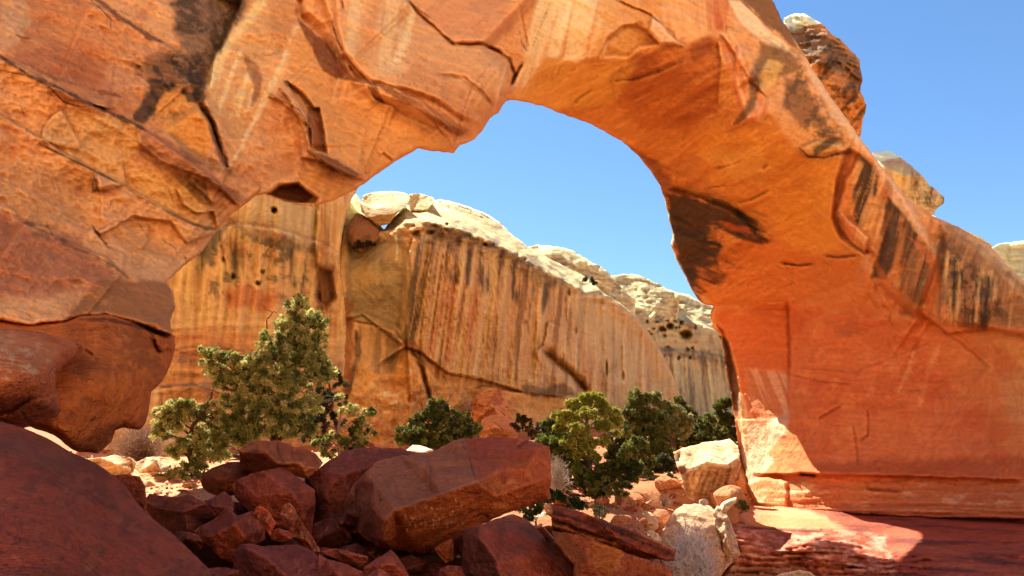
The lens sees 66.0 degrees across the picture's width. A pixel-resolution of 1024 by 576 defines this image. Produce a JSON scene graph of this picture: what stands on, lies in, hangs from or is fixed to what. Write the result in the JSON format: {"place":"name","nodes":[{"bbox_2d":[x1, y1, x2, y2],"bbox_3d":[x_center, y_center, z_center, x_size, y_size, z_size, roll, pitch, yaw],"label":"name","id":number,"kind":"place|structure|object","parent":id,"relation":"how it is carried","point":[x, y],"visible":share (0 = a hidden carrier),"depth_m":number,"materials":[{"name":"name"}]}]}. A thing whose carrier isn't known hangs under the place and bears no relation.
{"place":"outdoors","nodes":[
{"label":"outdoors","id":0,"kind":"place"},
{"bbox_2d":[25,416,757,575],"bbox_3d":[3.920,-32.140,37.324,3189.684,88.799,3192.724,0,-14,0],"label":"ground","id":1,"kind":"structure","parent":0,"point":[208,556],"depth_m":25.04,"materials":[{"name":"sand"}]},
{"bbox_2d":[0,314,174,453],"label":"fallen block","id":2,"kind":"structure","parent":1,"relation":"on","point":[111,375],"depth_m":11.93,"materials":[{"name":"stone"}]},
{"bbox_2d":[0,421,213,575],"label":"boulder","id":3,"kind":"object","parent":1,"relation":"on","point":[64,512],"visible":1,"depth_m":4.39,"materials":[{"name":"stone"}]},
{"bbox_2d":[0,329,79,426],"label":"boulder","id":4,"kind":"object","parent":3,"relation":"on","point":[33,364],"visible":0.97,"depth_m":8.70,"materials":[{"name":"stone"}]},
{"bbox_2d":[114,474,146,510],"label":"boulder","id":5,"kind":"object","parent":3,"relation":"on","point":[135,486],"visible":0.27,"depth_m":7.56,"materials":[{"name":"stone"}]},
{"bbox_2d":[174,531,203,550],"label":"boulder","id":6,"kind":"object","parent":3,"relation":"on","point":[190,541],"visible":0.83,"depth_m":9.02,"materials":[{"name":"stone"}]},
{"bbox_2d":[208,567,238,575],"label":"boulder","id":7,"kind":"object","parent":3,"relation":"on","point":[222,571],"visible":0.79,"depth_m":7.36,"materials":[{"name":"stone"}]},
{"bbox_2d":[86,455,135,474],"bbox_3d":[-12.479,5.479,24.253,1.439,0.635,4.044,7,-16,-27],"label":"rock slab","id":8,"kind":"object","parent":1,"relation":"on","point":[115,465],"visible":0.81,"depth_m":22.92,"materials":[{"name":"stone"}]},
{"bbox_2d":[154,467,191,480],"bbox_3d":[-9.389,5.386,21.973,1.338,0.783,0.574,0,-14,0],"label":"shrub","id":9,"kind":"object","parent":1,"relation":"on","point":[171,473],"visible":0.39,"depth_m":21.93,"materials":[{"name":"green plant"}]},
{"bbox_2d":[148,382,230,477],"bbox_3d":[-9.411,4.382,23.006,2.454,3.347,0.833,1,-14,-4],"label":"pinyon tree","id":10,"kind":"object","parent":1,"relation":"on","point":[199,445],"visible":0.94,"depth_m":22.99,"materials":[{"name":"green plant"}]},
{"bbox_2d":[182,482,198,488],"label":"stone","id":11,"kind":"object","parent":1,"relation":"on","point":[190,485],"visible":0.94,"depth_m":19.72,"materials":[{"name":"stone"}]},
{"bbox_2d":[204,500,249,514],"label":"boulder","id":12,"kind":"object","parent":1,"relation":"on","point":[239,509],"visible":0.03,"depth_m":12.05,"materials":[{"name":"stone"}]},
{"bbox_2d":[201,461,251,495],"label":"boulder","id":13,"kind":"object","parent":12,"relation":"on","point":[219,479],"visible":0.53,"depth_m":12.53,"materials":[{"name":"stone"}]},
{"bbox_2d":[102,188,357,450],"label":"cliff wall","id":14,"kind":"structure","parent":1,"relation":"on","point":[243,269],"depth_m":43.34,"materials":[{"name":"stone"}]},
{"bbox_2d":[257,536,266,545],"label":"boulder","id":15,"kind":"object","parent":1,"relation":"on","point":[263,543],"depth_m":10.28,"materials":[{"name":"stone"}]},
{"bbox_2d":[194,507,264,562],"bbox_3d":[-3.481,3.081,9.794,0.819,0.701,1.816,4,-14,-15],"label":"boulder","id":16,"kind":"object","parent":15,"relation":"on","point":[226,532],"visible":0.93,"depth_m":9.26,"materials":[{"name":"stone"}]},
{"bbox_2d":[197,293,345,463],"bbox_3d":[-7.466,3.170,24.170,4.654,6.402,1.875,3,-14,-11],"label":"pinyon tree","id":17,"kind":"object","parent":1,"relation":"on","point":[287,413],"visible":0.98,"depth_m":24.23,"materials":[{"name":"green plant"}]},
{"bbox_2d":[232,467,315,533],"bbox_3d":[-3.599,3.188,11.815,1.142,1.001,2.540,4,-15,-17],"label":"boulder","id":18,"kind":"object","parent":1,"relation":"on","point":[273,492],"visible":0.72,"depth_m":10.99,"materials":[{"name":"stone"}]},
{"bbox_2d":[239,440,322,477],"bbox_3d":[-3.788,2.818,12.990,1.289,0.627,2.392,4,-14,-14],"label":"boulder","id":19,"kind":"object","parent":18,"relation":"on","point":[257,456],"visible":0.95,"depth_m":12.33,"materials":[{"name":"stone"}]},
{"bbox_2d":[233,544,319,575],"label":"boulder","id":20,"kind":"object","parent":1,"relation":"on","point":[275,560],"visible":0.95,"depth_m":8.09,"materials":[{"name":"stone"}]},
{"bbox_2d":[269,528,293,541],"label":"boulder","id":21,"kind":"object","parent":20,"relation":"on","point":[279,535],"visible":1,"depth_m":8.93,"materials":[{"name":"stone"}]},
{"bbox_2d":[255,506,275,534],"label":"boulder","id":22,"kind":"object","parent":21,"relation":"on","point":[266,519],"visible":1,"depth_m":8.91,"materials":[{"name":"stone"}]},
{"bbox_2d":[300,370,349,451],"bbox_3d":[-6.242,4.301,26.274,1.565,3.415,0.797,0,-14,0],"label":"pinyon tree","id":23,"kind":"object","parent":1,"relation":"on","point":[321,419],"visible":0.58,"depth_m":26.26,"materials":[{"name":"green plant"}]},
{"bbox_2d":[315,547,344,563],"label":"boulder","id":24,"kind":"object","parent":1,"relation":"on","point":[321,553],"visible":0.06,"depth_m":9.75,"materials":[{"name":"stone"}]},
{"bbox_2d":[281,539,301,545],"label":"boulder","id":25,"kind":"object","parent":24,"relation":"on","point":[290,542],"visible":0.06,"depth_m":10.23,"materials":[{"name":"stone"}]},
{"bbox_2d":[280,503,319,551],"bbox_3d":[-2.589,2.956,9.720,0.498,0.596,0.872,3,-14,-10],"label":"boulder","id":26,"kind":"object","parent":24,"relation":"on","point":[297,529],"visible":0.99,"depth_m":9.44,"materials":[{"name":"stone"}]},
{"bbox_2d":[322,548,367,566],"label":"boulder","id":27,"kind":"object","parent":24,"relation":"on","point":[352,558],"visible":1,"depth_m":9.27,"materials":[{"name":"stone"}]},
{"bbox_2d":[311,519,352,548],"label":"boulder","id":28,"kind":"object","parent":1,"relation":"on","point":[330,533],"visible":0.68,"depth_m":11.17,"materials":[{"name":"stone"}]},
{"bbox_2d":[327,512,358,533],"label":"boulder","id":29,"kind":"object","parent":28,"relation":"on","point":[348,522],"visible":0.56,"depth_m":11.44,"materials":[{"name":"stone"}]},
{"bbox_2d":[318,554,363,575],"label":"boulder","id":30,"kind":"object","parent":1,"relation":"on","point":[327,567],"visible":1,"depth_m":8.12,"materials":[{"name":"stone"}]},
{"bbox_2d":[310,380,390,458],"bbox_3d":[-5.116,4.269,25.185,2.566,2.666,0.818,2,-14,-7],"label":"pinyon tree","id":31,"kind":"object","parent":1,"relation":"on","point":[361,437],"visible":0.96,"depth_m":25.06,"materials":[{"name":"green plant"}]},
{"bbox_2d":[339,543,376,572],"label":"boulder","id":32,"kind":"object","parent":1,"relation":"on","point":[357,548],"visible":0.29,"depth_m":10.59,"materials":[{"name":"stone"}]},
{"bbox_2d":[305,447,415,543],"bbox_3d":[-2.506,3.665,13.785,2.000,1.765,3.328,2,-14,-7],"label":"boulder","id":33,"kind":"object","parent":1,"relation":"on","point":[331,482],"visible":0.34,"depth_m":12.44,"materials":[{"name":"stone"}]},
{"bbox_2d":[362,539,408,554],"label":"boulder","id":34,"kind":"object","parent":1,"relation":"on","point":[367,545],"visible":0.1,"depth_m":11.78,"materials":[{"name":"stone"}]},
{"bbox_2d":[364,550,408,575],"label":"boulder","id":35,"kind":"object","parent":1,"relation":"on","point":[389,562],"visible":0.81,"depth_m":8.44,"materials":[{"name":"stone"}]},
{"bbox_2d":[368,568,388,575],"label":"boulder","id":36,"kind":"object","parent":35,"relation":"on","point":[378,572],"visible":1,"depth_m":7.98,"materials":[{"name":"stone"}]},
{"bbox_2d":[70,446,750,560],"bbox_3d":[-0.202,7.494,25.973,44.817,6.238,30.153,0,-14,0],"label":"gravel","id":37,"kind":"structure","parent":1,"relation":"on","point":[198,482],"depth_m":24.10,"materials":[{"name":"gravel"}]},
{"bbox_2d":[399,555,428,575],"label":"boulder","id":38,"kind":"object","parent":1,"relation":"on","point":[413,565],"visible":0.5,"depth_m":10.42,"materials":[{"name":"stone"}]},
{"bbox_2d":[407,445,432,452],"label":"boulder","id":39,"kind":"object","parent":1,"relation":"on","point":[417,448],"visible":0.28,"depth_m":25.42,"materials":[{"name":"stone"}]},
{"bbox_2d":[414,561,448,575],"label":"boulder","id":40,"kind":"object","parent":1,"relation":"on","point":[432,569],"visible":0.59,"depth_m":10.42,"materials":[{"name":"stone"}]},
{"bbox_2d":[434,538,453,562],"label":"boulder","id":41,"kind":"object","parent":40,"relation":"on","point":[444,551],"visible":1,"depth_m":10.23,"materials":[{"name":"stone"}]},
{"bbox_2d":[393,389,483,450],"bbox_3d":[-2.751,4.946,29.553,3.407,2.548,1.236,0,-14,0],"label":"juniper tree","id":42,"kind":"object","parent":1,"relation":"on","point":[435,413],"visible":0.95,"depth_m":29.40,"materials":[{"name":"green plant"}]},
{"bbox_2d":[343,436,551,553],"bbox_3d":[-0.998,3.177,12.097,3.194,1.901,5.283,0,-14,0],"label":"boulder","id":43,"kind":"object","parent":1,"relation":"on","point":[419,503],"visible":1,"depth_m":11.13,"materials":[{"name":"stone"}]},
{"bbox_2d":[439,565,464,575],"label":"boulder","id":44,"kind":"object","parent":1,"relation":"on","point":[449,570],"visible":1,"depth_m":9.02,"materials":[{"name":"stone"}]},
{"bbox_2d":[479,414,517,437],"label":"boulder","id":45,"kind":"object","parent":1,"relation":"on","point":[496,425],"visible":0.73,"depth_m":45.12,"materials":[{"name":"stone"}]},
{"bbox_2d":[470,388,510,424],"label":"boulder","id":46,"kind":"object","parent":45,"relation":"on","point":[489,402],"visible":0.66,"depth_m":48.56,"materials":[{"name":"stone"}]},
{"bbox_2d":[335,194,680,444],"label":"streaked cliff","id":47,"kind":"structure","parent":1,"relation":"on","point":[445,299],"depth_m":54.24,"materials":[{"name":"stone"}]},
{"bbox_2d":[347,213,379,253],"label":"wedged boulder","id":48,"kind":"object","parent":47,"relation":"on","point":[362,228],"visible":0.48,"depth_m":50.93,"materials":[{"name":"stone"}]},
{"bbox_2d":[351,239,376,249],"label":"shrub","id":49,"kind":"object","parent":47,"relation":"on","point":[357,244],"visible":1,"depth_m":49.62,"materials":[{"name":"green plant"}]},
{"bbox_2d":[360,191,410,225],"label":"cap rock","id":50,"kind":"object","parent":47,"relation":"on","point":[381,208],"visible":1,"depth_m":53.17,"materials":[{"name":"stone"}]},
{"bbox_2d":[408,193,434,210],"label":"cap rock","id":51,"kind":"object","parent":47,"relation":"on","point":[419,202],"visible":0.99,"depth_m":58.98,"materials":[{"name":"stone"}]},
{"bbox_2d":[581,275,597,285],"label":"shrub","id":52,"kind":"object","parent":47,"relation":"on","point":[586,279],"visible":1,"depth_m":64.00,"materials":[{"name":"green plant"}]},
{"bbox_2d":[0,0,1023,522],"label":"rock arch","id":53,"kind":"object","parent":1,"relation":"on","point":[866,314],"visible":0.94,"depth_m":28.70,"materials":[{"name":"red stone"}]},
{"bbox_2d":[461,514,573,575],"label":"boulder","id":54,"kind":"object","parent":1,"relation":"on","point":[512,545],"visible":0.99,"depth_m":9.45,"materials":[{"name":"stone"}]},
{"bbox_2d":[535,517,672,575],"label":"boulder","id":55,"kind":"object","parent":54,"relation":"on","point":[585,553],"visible":0.88,"depth_m":9.07,"materials":[{"name":"stone"}]},
{"bbox_2d":[543,503,675,560],"bbox_3d":[1.145,2.975,9.593,1.556,0.707,1.222,0,-14,0],"label":"rock slab","id":56,"kind":"object","parent":55,"relation":"on","point":[627,538],"visible":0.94,"depth_m":9.22,"materials":[{"name":"stone"}]},
{"bbox_2d":[509,413,533,432],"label":"shrub","id":57,"kind":"object","parent":1,"relation":"on","point":[522,419],"visible":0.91,"depth_m":43.38,"materials":[{"name":"green plant"}]},
{"bbox_2d":[527,422,541,440],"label":"shrub","id":58,"kind":"object","parent":1,"relation":"on","point":[532,431],"visible":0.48,"depth_m":41.30,"materials":[{"name":"green plant"}]},
{"bbox_2d":[517,499,552,524],"bbox_3d":[0.599,5.876,20.716,0.956,0.694,0.432,3,-14,-13],"label":"shrub","id":59,"kind":"object","parent":1,"relation":"on","point":[538,508],"visible":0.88,"depth_m":20.66,"materials":[{"name":"green plant"}]},
{"bbox_2d":[534,416,568,474],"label":"juniper tree","id":60,"kind":"object","parent":1,"relation":"on","point":[546,425],"visible":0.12,"depth_m":28.01,"materials":[{"name":"green plant"}]},
{"bbox_2d":[550,454,573,491],"bbox_3d":[1.284,5.269,22.402,0.961,1.215,0.825,0,-14,0],"label":"dead bush","id":61,"kind":"object","parent":1,"relation":"on","point":[558,475],"visible":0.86,"depth_m":22.30,"materials":[{"name":"brown plant"}]},
{"bbox_2d":[550,488,588,510],"bbox_3d":[1.497,5.831,21.743,1.256,0.677,0.561,0,-14,0],"label":"shrub","id":62,"kind":"object","parent":1,"relation":"on","point":[557,495],"visible":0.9,"depth_m":21.66,"materials":[{"name":"green plant"}]},
{"bbox_2d":[549,390,624,489],"bbox_3d":[2.464,4.914,25.374,2.505,3.316,1.628,0,-14,0],"label":"juniper tree","id":63,"kind":"object","parent":1,"relation":"on","point":[587,444],"visible":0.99,"depth_m":25.40,"materials":[{"name":"green plant"}]},
{"bbox_2d":[539,430,644,499],"bbox_3d":[2.435,5.539,24.662,3.387,2.270,1.338,-4,-15,16],"label":"juniper tree","id":64,"kind":"object","parent":1,"relation":"on","point":[631,470],"visible":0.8,"depth_m":24.34,"materials":[{"name":"green plant"}]},
{"bbox_2d":[592,501,608,518],"bbox_3d":[2.265,5.701,20.214,0.458,0.464,0.311,0,-14,0],"label":"sagebrush","id":65,"kind":"object","parent":1,"relation":"on","point":[599,510],"visible":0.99,"depth_m":20.16,"materials":[{"name":"green plant"}]},
{"bbox_2d":[593,493,609,504],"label":"stone","id":66,"kind":"object","parent":1,"relation":"on","point":[603,500],"visible":0.65,"depth_m":23.93,"materials":[{"name":"stone"}]},
{"bbox_2d":[602,420,630,459],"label":"juniper tree","id":67,"kind":"object","parent":1,"relation":"on","point":[614,446],"visible":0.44,"depth_m":36.16,"materials":[{"name":"green plant"}]},
{"bbox_2d":[602,480,633,499],"bbox_3d":[3.198,6.074,23.697,0.991,0.581,0.536,0,-14,0],"label":"shrub","id":68,"kind":"object","parent":1,"relation":"on","point":[620,490],"visible":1,"depth_m":23.65,"materials":[{"name":"green plant"}]},
{"bbox_2d":[610,515,633,524],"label":"stone","id":69,"kind":"object","parent":1,"relation":"on","point":[620,520],"visible":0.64,"depth_m":21.26,"materials":[{"name":"stone"}]},
{"bbox_2d":[614,496,632,503],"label":"stone","id":70,"kind":"object","parent":1,"relation":"on","point":[626,500],"visible":0.57,"depth_m":24.16,"materials":[{"name":"stone"}]},
{"bbox_2d":[616,434,656,477],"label":"juniper tree","id":71,"kind":"object","parent":1,"relation":"on","point":[633,446],"visible":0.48,"depth_m":29.28,"materials":[{"name":"green plant"}]},
{"bbox_2d":[629,493,643,501],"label":"stone","id":72,"kind":"object","parent":1,"relation":"on","point":[635,496],"visible":0.53,"depth_m":24.90,"materials":[{"name":"stone"}]},
{"bbox_2d":[620,386,674,459],"bbox_3d":[5.794,5.991,33.591,2.421,3.614,1.244,0,-14,0],"label":"juniper tree","id":73,"kind":"object","parent":1,"relation":"on","point":[637,419],"visible":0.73,"depth_m":33.43,"materials":[{"name":"green plant"}]},
{"bbox_2d":[642,510,658,530],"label":"boulder","id":74,"kind":"object","parent":1,"relation":"on","point":[652,524],"visible":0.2,"depth_m":23.41,"materials":[{"name":"stone"}]},
{"bbox_2d":[646,530,661,541],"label":"boulder","id":75,"kind":"object","parent":1,"relation":"on","point":[655,536],"visible":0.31,"depth_m":22.34,"materials":[{"name":"stone"}]},
{"bbox_2d":[649,509,669,528],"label":"boulder","id":76,"kind":"object","parent":1,"relation":"on","point":[663,515],"visible":0.62,"depth_m":24.41,"materials":[{"name":"stone"}]},
{"bbox_2d":[646,451,676,473],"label":"juniper tree","id":77,"kind":"object","parent":1,"relation":"on","point":[665,463],"visible":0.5,"depth_m":30.25,"materials":[{"name":"green plant"}]},
{"bbox_2d":[645,472,678,480],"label":"shrub","id":78,"kind":"object","parent":1,"relation":"on","point":[669,474],"visible":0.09,"depth_m":28.20,"materials":[{"name":"green plant"}]},
{"bbox_2d":[654,475,682,489],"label":"stone","id":79,"kind":"object","parent":1,"relation":"on","point":[664,482],"visible":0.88,"depth_m":26.50,"materials":[{"name":"stone"}]},
{"bbox_2d":[648,390,695,457],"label":"pinyon tree","id":80,"kind":"object","parent":1,"relation":"on","point":[681,424],"visible":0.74,"depth_m":35.40,"materials":[{"name":"green plant"}]},
{"bbox_2d":[635,304,733,415],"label":"pitted cliff","id":81,"kind":"structure","parent":1,"relation":"on","point":[692,350],"depth_m":96.89,"materials":[{"name":"stone"}]},
{"bbox_2d":[612,274,680,319],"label":"slickrock dome","id":82,"kind":"structure","parent":81,"relation":"on","point":[650,297],"depth_m":97.06,"materials":[{"name":"stone"}]},
{"bbox_2d":[676,292,720,337],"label":"slickrock dome","id":83,"kind":"structure","parent":81,"relation":"on","point":[694,309],"depth_m":107.35,"materials":[{"name":"stone"}]},
{"bbox_2d":[658,515,722,575],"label":"dead bush","id":84,"kind":"object","parent":1,"relation":"on","point":[692,559],"visible":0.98,"depth_m":19.12,"materials":[{"name":"grey plant"}]},
{"bbox_2d":[660,504,724,575],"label":"boulder","id":85,"kind":"object","parent":1,"relation":"on","point":[695,512],"visible":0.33,"depth_m":23.25,"materials":[{"name":"stone"}]},
{"bbox_2d":[654,491,672,508],"bbox_3d":[4.702,6.518,24.137,0.659,0.577,0.509,-5,-15,18],"label":"dead bush","id":86,"kind":"object","parent":85,"relation":"on","point":[664,502],"visible":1,"depth_m":24.10,"materials":[{"name":"plant"}]},
{"bbox_2d":[670,395,718,449],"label":"juniper tree","id":87,"kind":"object","parent":1,"relation":"on","point":[712,418],"visible":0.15,"depth_m":38.81,"materials":[{"name":"green plant"}]},
{"bbox_2d":[666,416,737,448],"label":"juniper tree","id":88,"kind":"object","parent":1,"relation":"on","point":[702,426],"visible":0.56,"depth_m":36.44,"materials":[{"name":"green plant"}]},
{"bbox_2d":[673,439,740,500],"bbox_3d":[6.975,6.414,27.760,2.168,2.218,4.717,-4,-15,16],"label":"boulder","id":89,"kind":"object","parent":1,"relation":"on","point":[705,469],"visible":0.95,"depth_m":26.15,"materials":[{"name":"stone"}]},
{"bbox_2d":[712,397,738,447],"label":"pinyon tree","id":90,"kind":"object","parent":1,"relation":"on","point":[726,418],"visible":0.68,"depth_m":43.41,"materials":[{"name":"green plant"}]},
{"bbox_2d":[734,499,750,512],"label":"shrub","id":91,"kind":"object","parent":1,"relation":"on","point":[743,506],"visible":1,"depth_m":20.72,"materials":[{"name":"green plant"}]},
{"bbox_2d":[777,570,813,575],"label":"boulder","id":92,"kind":"object","parent":1,"relation":"on","point":[799,573],"visible":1,"depth_m":17.70,"materials":[{"name":"stone"}]},
{"bbox_2d":[784,13,865,136],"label":"weathered rock","id":93,"kind":"object","parent":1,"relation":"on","point":[833,61],"visible":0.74,"depth_m":42.88,"materials":[{"name":"red stone"}]},
{"bbox_2d":[725,505,1023,575],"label":"rock ledge","id":94,"kind":"object","parent":1,"relation":"on","point":[774,540],"visible":0.98,"depth_m":23.76,"materials":[{"name":"stone"}]},
{"bbox_2d":[709,485,743,507],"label":"boulder","id":95,"kind":"object","parent":94,"relation":"on","point":[719,495],"visible":0.81,"depth_m":24.66,"materials":[{"name":"stone"}]},
{"bbox_2d":[713,506,740,571],"bbox_3d":[6.407,7.504,23.605,0.723,1.899,1.572,-2,-14,9],"label":"rock slab","id":96,"kind":"object","parent":94,"relation":"on","point":[727,536],"visible":0.92,"depth_m":23.14,"materials":[{"name":"stone"}]},
{"bbox_2d":[720,497,736,511],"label":"boulder","id":97,"kind":"object","parent":96,"relation":"on","point":[726,505],"visible":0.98,"depth_m":23.74,"materials":[{"name":"stone"}]},
{"bbox_2d":[872,151,943,214],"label":"weathered rock","id":98,"kind":"object","parent":1,"relation":"on","point":[914,186],"visible":0.9,"depth_m":42.27,"materials":[{"name":"orange stone"}]},
{"bbox_2d":[992,241,1023,279],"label":"slickrock dome","id":99,"kind":"structure","parent":1,"relation":"on","point":[1011,254],"depth_m":55.45,"materials":[{"name":"stone"}]},
{"bbox_3d":[-9.456,5.756,21.805,2.730,0.467,2.410,0,-14,0],"label":"rock slab","id":100,"kind":"object","parent":1,"relation":"on","visible":0},
{"bbox_2d":[133,473,184,481],"bbox_3d":[-10.264,5.576,22.760,1.775,0.451,3.231,5,-15,-20],"label":"rock slab","id":101,"kind":"object","parent":100,"relation":"on","point":[149,476],"visible":0.26,"depth_m":21.89,"materials":[{"name":"stone"}]},
{"bbox_2d":[135,457,171,472],"bbox_3d":[-10.698,5.269,23.431,0.947,0.486,2.968,7,-16,-25],"label":"rock slab","id":102,"kind":"object","parent":101,"relation":"on","point":[154,465],"visible":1,"depth_m":22.54,"materials":[{"name":"stone"}]},
{"bbox_2d":[106,417,184,461],"bbox_3d":[-11.222,4.594,24.135,2.472,2.147,2.436,0,-14,0],"label":"dead bush","id":103,"kind":"object","parent":102,"relation":"on","point":[137,446],"visible":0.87,"depth_m":23.80,"materials":[{"name":"brown plant"}]},
{"bbox_2d":[529,244,634,314],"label":"slickrock dome","id":104,"kind":"structure","parent":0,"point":[609,285],"depth_m":88.49,"materials":[{"name":"stone"}]},
{"bbox_2d":[354,0,1023,299],"label":"sky","id":105,"kind":"structure","parent":0,"point":[942,89],"materials":[{"name":"blue"}]},
{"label":"boulder","id":106,"kind":"object","parent":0,"visible":0},
{"bbox_2d":[146,494,194,533],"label":"boulder","id":107,"kind":"object","parent":106,"relation":"on","point":[155,502],"visible":0.17,"depth_m":11.14,"materials":[{"name":"stone"}]},
{"bbox_2d":[158,494,215,532],"bbox_3d":[-4.394,3.083,10.695,0.707,0.563,2.189,5,-15,-19],"label":"boulder","id":108,"kind":"object","parent":107,"relation":"on","point":[188,513],"visible":0.97,"depth_m":10.01,"materials":[{"name":"stone"}]},
{"bbox_2d":[206,491,233,521],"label":"boulder","id":109,"kind":"object","parent":108,"relation":"on","point":[218,503],"visible":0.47,"depth_m":10.54,"materials":[{"name":"stone"}]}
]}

